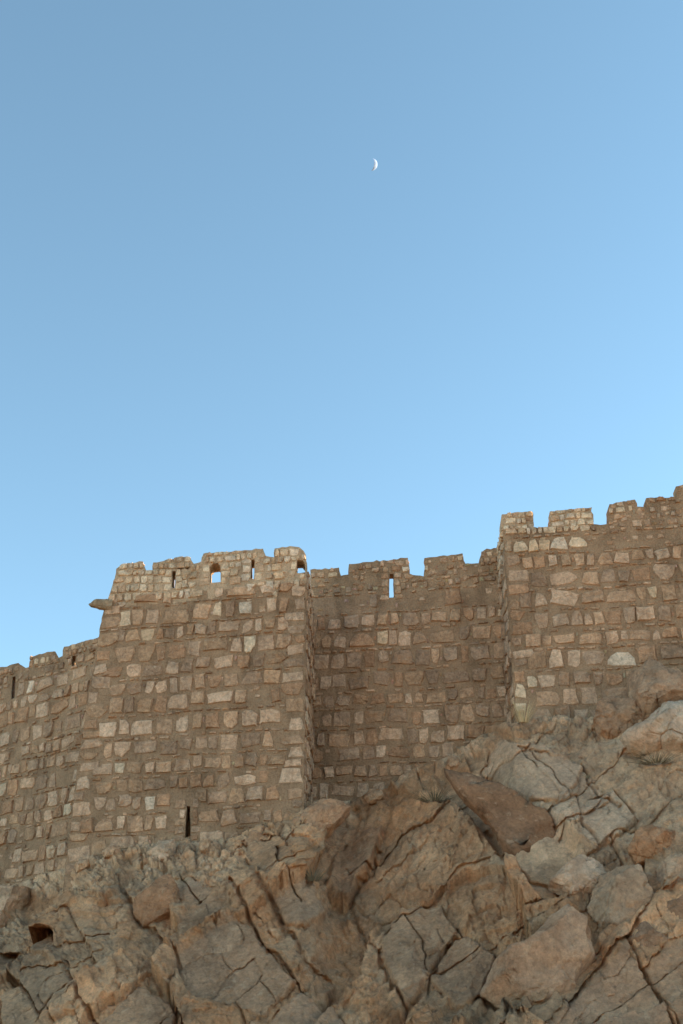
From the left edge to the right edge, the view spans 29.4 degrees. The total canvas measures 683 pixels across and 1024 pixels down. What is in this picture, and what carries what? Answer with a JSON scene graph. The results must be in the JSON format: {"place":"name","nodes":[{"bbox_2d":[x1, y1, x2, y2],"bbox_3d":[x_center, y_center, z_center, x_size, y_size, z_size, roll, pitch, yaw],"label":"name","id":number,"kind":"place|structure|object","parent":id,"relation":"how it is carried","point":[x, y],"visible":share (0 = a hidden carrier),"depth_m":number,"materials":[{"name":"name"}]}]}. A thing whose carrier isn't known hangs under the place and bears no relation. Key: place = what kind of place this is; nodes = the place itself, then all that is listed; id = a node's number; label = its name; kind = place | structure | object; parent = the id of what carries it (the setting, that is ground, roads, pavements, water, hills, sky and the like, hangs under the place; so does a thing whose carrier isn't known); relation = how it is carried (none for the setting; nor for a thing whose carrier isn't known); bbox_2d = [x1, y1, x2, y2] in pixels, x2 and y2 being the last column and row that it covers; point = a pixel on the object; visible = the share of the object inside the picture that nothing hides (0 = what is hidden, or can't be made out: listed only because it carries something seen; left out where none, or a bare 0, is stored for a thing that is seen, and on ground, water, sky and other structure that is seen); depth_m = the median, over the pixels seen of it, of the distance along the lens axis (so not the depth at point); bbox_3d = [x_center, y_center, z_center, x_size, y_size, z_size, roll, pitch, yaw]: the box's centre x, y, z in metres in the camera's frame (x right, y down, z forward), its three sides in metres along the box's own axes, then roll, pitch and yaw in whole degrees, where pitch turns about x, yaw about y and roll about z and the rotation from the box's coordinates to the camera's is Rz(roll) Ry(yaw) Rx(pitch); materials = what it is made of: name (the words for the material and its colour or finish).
{"place":"outdoors","nodes":[
{"label":"outdoors","id":0,"kind":"place"},
{"bbox_2d":[305,869,331,881],"bbox_3d":[-0.903,11.507,41.505,1.434,0.542,0.882,0,-28,0],"label":"scrub bush","id":1,"kind":"object","parent":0,"point":[313,878],"visible":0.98,"depth_m":41.32,"materials":[{"name":"brown plant"}]},
{"bbox_2d":[0,714,682,1023],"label":"rocky hillside","id":2,"kind":"structure","parent":0,"point":[406,910],"depth_m":40.10,"materials":[{"name":"stone"}]},
{"bbox_2d":[0,884,30,927],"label":"rock block","id":3,"kind":"object","parent":2,"relation":"on","point":[13,897],"visible":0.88,"depth_m":46.92,"materials":[{"name":"stone"}]},
{"bbox_2d":[0,637,98,885],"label":"rampart","id":4,"kind":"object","parent":2,"relation":"on","point":[43,700],"visible":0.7,"depth_m":51.53,"materials":[{"name":"stone"}]},
{"bbox_2d":[74,859,89,872],"bbox_3d":[-9.081,12.407,45.634,0.626,0.488,0.498,0,-28,0],"label":"fallen stone","id":5,"kind":"object","parent":2,"relation":"on","point":[80,864],"visible":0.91,"depth_m":45.48,"materials":[{"name":"stone"}]},
{"bbox_2d":[102,845,120,858],"bbox_3d":[-8.037,11.897,45.523,0.654,0.516,0.486,0,-28,0],"label":"fallen stone","id":6,"kind":"object","parent":2,"relation":"on","point":[110,851],"visible":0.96,"depth_m":45.36,"materials":[{"name":"stone"}]},
{"bbox_2d":[133,873,180,928],"bbox_3d":[-5.781,12.460,41.315,1.697,1.936,1.051,6,-29,-10],"label":"rock block","id":7,"kind":"object","parent":2,"relation":"on","point":[155,898],"visible":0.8,"depth_m":40.95,"materials":[{"name":"stone"}]},
{"bbox_2d":[146,839,175,862],"bbox_3d":[-6.167,11.743,44.704,1.084,1.113,0.731,16,-32,-27],"label":"rock block","id":8,"kind":"object","parent":2,"relation":"on","point":[160,849],"visible":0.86,"depth_m":44.52,"materials":[{"name":"stone"}]},
{"bbox_2d":[63,546,315,890],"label":"fortress tower","id":9,"kind":"structure","parent":2,"relation":"on","point":[199,721],"depth_m":48.09,"materials":[{"name":"stone"}]},
{"bbox_2d":[199,838,212,853],"bbox_3d":[-4.623,11.490,44.602,0.552,0.583,0.487,0,-28,0],"label":"fallen stone","id":10,"kind":"object","parent":2,"relation":"on","point":[204,845],"visible":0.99,"depth_m":44.49,"materials":[{"name":"stone"}]},
{"bbox_2d":[245,830,261,845],"bbox_3d":[-2.938,11.212,44.334,0.778,0.728,0.469,0,-28,0],"label":"fallen stone","id":11,"kind":"object","parent":2,"relation":"on","point":[256,835],"visible":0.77,"depth_m":44.26,"materials":[{"name":"stone"}]},
{"bbox_2d":[292,798,350,838],"bbox_3d":[-0.720,10.854,45.061,2.114,1.842,1.280,0,-28,0],"label":"rock block","id":12,"kind":"object","parent":2,"relation":"on","point":[331,814],"visible":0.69,"depth_m":44.91,"materials":[{"name":"stone"}]},
{"bbox_2d":[364,789,383,803],"bbox_3d":[1.215,10.666,48.789,0.742,0.608,0.460,0,-28,0],"label":"fallen stone","id":13,"kind":"object","parent":2,"relation":"on","point":[372,796],"visible":1,"depth_m":48.65,"materials":[{"name":"stone"}]},
{"bbox_2d":[310,548,507,803],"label":"curtain wall","id":14,"kind":"structure","parent":2,"relation":"on","point":[409,675],"depth_m":51.95,"materials":[{"name":"stone"}]},
{"bbox_2d":[393,784,457,803],"bbox_3d":[3.182,10.086,46.284,3.209,0.488,1.800,0,-28,0],"label":"scrub bush","id":15,"kind":"object","parent":2,"relation":"on","point":[440,798],"visible":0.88,"depth_m":46.02,"materials":[{"name":"brown plant"}]},
{"bbox_2d":[445,757,461,769],"bbox_3d":[4.179,9.423,48.475,0.650,0.628,0.499,0,-28,0],"label":"fallen stone","id":16,"kind":"object","parent":2,"relation":"on","point":[453,762],"visible":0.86,"depth_m":48.36,"materials":[{"name":"stone"}]},
{"bbox_2d":[444,768,555,855],"bbox_3d":[5.196,10.393,42.638,3.700,4.428,1.570,-9,-29,16],"label":"rock slab","id":17,"kind":"object","parent":2,"relation":"on","point":[514,820],"visible":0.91,"depth_m":42.65,"materials":[{"name":"stone"}]},
{"bbox_2d":[509,696,539,723],"bbox_3d":[6.610,7.194,47.518,1.558,1.056,0.882,0,-28,0],"label":"dry grass tuft","id":18,"kind":"object","parent":2,"relation":"on","point":[523,720],"visible":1,"depth_m":47.33,"materials":[{"name":"beige plant"}]},
{"bbox_2d":[480,904,596,1004],"bbox_3d":[5.419,12.416,35.532,3.354,3.374,1.377,0,-28,0],"label":"rock block","id":19,"kind":"object","parent":2,"relation":"on","point":[554,952],"visible":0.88,"depth_m":35.16,"materials":[{"name":"stone"}]},
{"bbox_2d":[548,854,605,895],"bbox_3d":[7.147,11.082,39.170,1.832,1.533,1.090,0,-28,0],"label":"rock block","id":20,"kind":"object","parent":2,"relation":"on","point":[579,873],"visible":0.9,"depth_m":38.87,"materials":[{"name":"stone"}]},
{"bbox_2d":[496,485,682,723],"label":"rampart","id":21,"kind":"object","parent":2,"relation":"on","point":[591,614],"visible":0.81,"depth_m":50.27,"materials":[{"name":"stone"}]},
{"bbox_2d":[591,696,644,739],"bbox_3d":[10.051,7.566,46.889,2.060,1.894,1.402,0,-28,0],"label":"boulder","id":22,"kind":"object","parent":2,"relation":"on","point":[615,717],"visible":0.75,"depth_m":46.45,"materials":[{"name":"stone"}]},
{"bbox_2d":[586,864,654,927],"bbox_3d":[8.141,11.445,37.707,1.968,2.562,1.399,0,-28,0],"label":"rock block","id":23,"kind":"object","parent":2,"relation":"on","point":[621,894],"visible":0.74,"depth_m":37.55,"materials":[{"name":"stone"}]},
{"bbox_2d":[627,921,667,947],"bbox_3d":[8.557,11.965,36.166,1.210,1.194,0.658,0,-28,0],"label":"rock block","id":24,"kind":"object","parent":2,"relation":"on","point":[648,935],"visible":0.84,"depth_m":36.01,"materials":[{"name":"stone"}]},
{"bbox_2d":[620,700,682,756],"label":"boulder","id":25,"kind":"object","parent":2,"relation":"on","point":[659,728],"visible":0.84,"depth_m":44.14,"materials":[{"name":"stone"}]},
{"bbox_2d":[627,824,675,865],"bbox_3d":[9.562,10.262,39.983,1.683,1.345,0.954,0,-28,0],"label":"rock block","id":26,"kind":"object","parent":2,"relation":"on","point":[649,841],"visible":0.85,"depth_m":39.70,"materials":[{"name":"stone"}]},
{"bbox_2d":[627,657,682,718],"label":"boulder","id":27,"kind":"object","parent":2,"relation":"on","point":[653,685],"visible":0.73,"depth_m":46.53,"materials":[{"name":"stone"}]},
{"bbox_2d":[656,852,682,887],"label":"rock block","id":28,"kind":"object","parent":2,"relation":"on","point":[669,868],"visible":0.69,"depth_m":38.18,"materials":[{"name":"stone"}]},
{"bbox_2d":[660,895,682,918],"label":"rock block","id":29,"kind":"object","parent":2,"relation":"on","point":[675,906],"visible":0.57,"depth_m":36.77,"materials":[{"name":"stone"}]},
{"bbox_2d":[0,0,682,667],"label":"sky","id":30,"kind":"structure","parent":0,"point":[223,329],"materials":[{"name":"blue"}]},
{"bbox_2d":[371,158,376,170],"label":"moon","id":31,"kind":"object","parent":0,"point":[375,165],"visible":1,"depth_m":4986.74,"materials":[{"name":"white"}]},
{"bbox_2d":[620,749,681,765],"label":"scrub bush","id":32,"kind":"object","parent":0,"point":[650,763],"visible":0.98,"depth_m":43.39,"materials":[{"name":"plant"}]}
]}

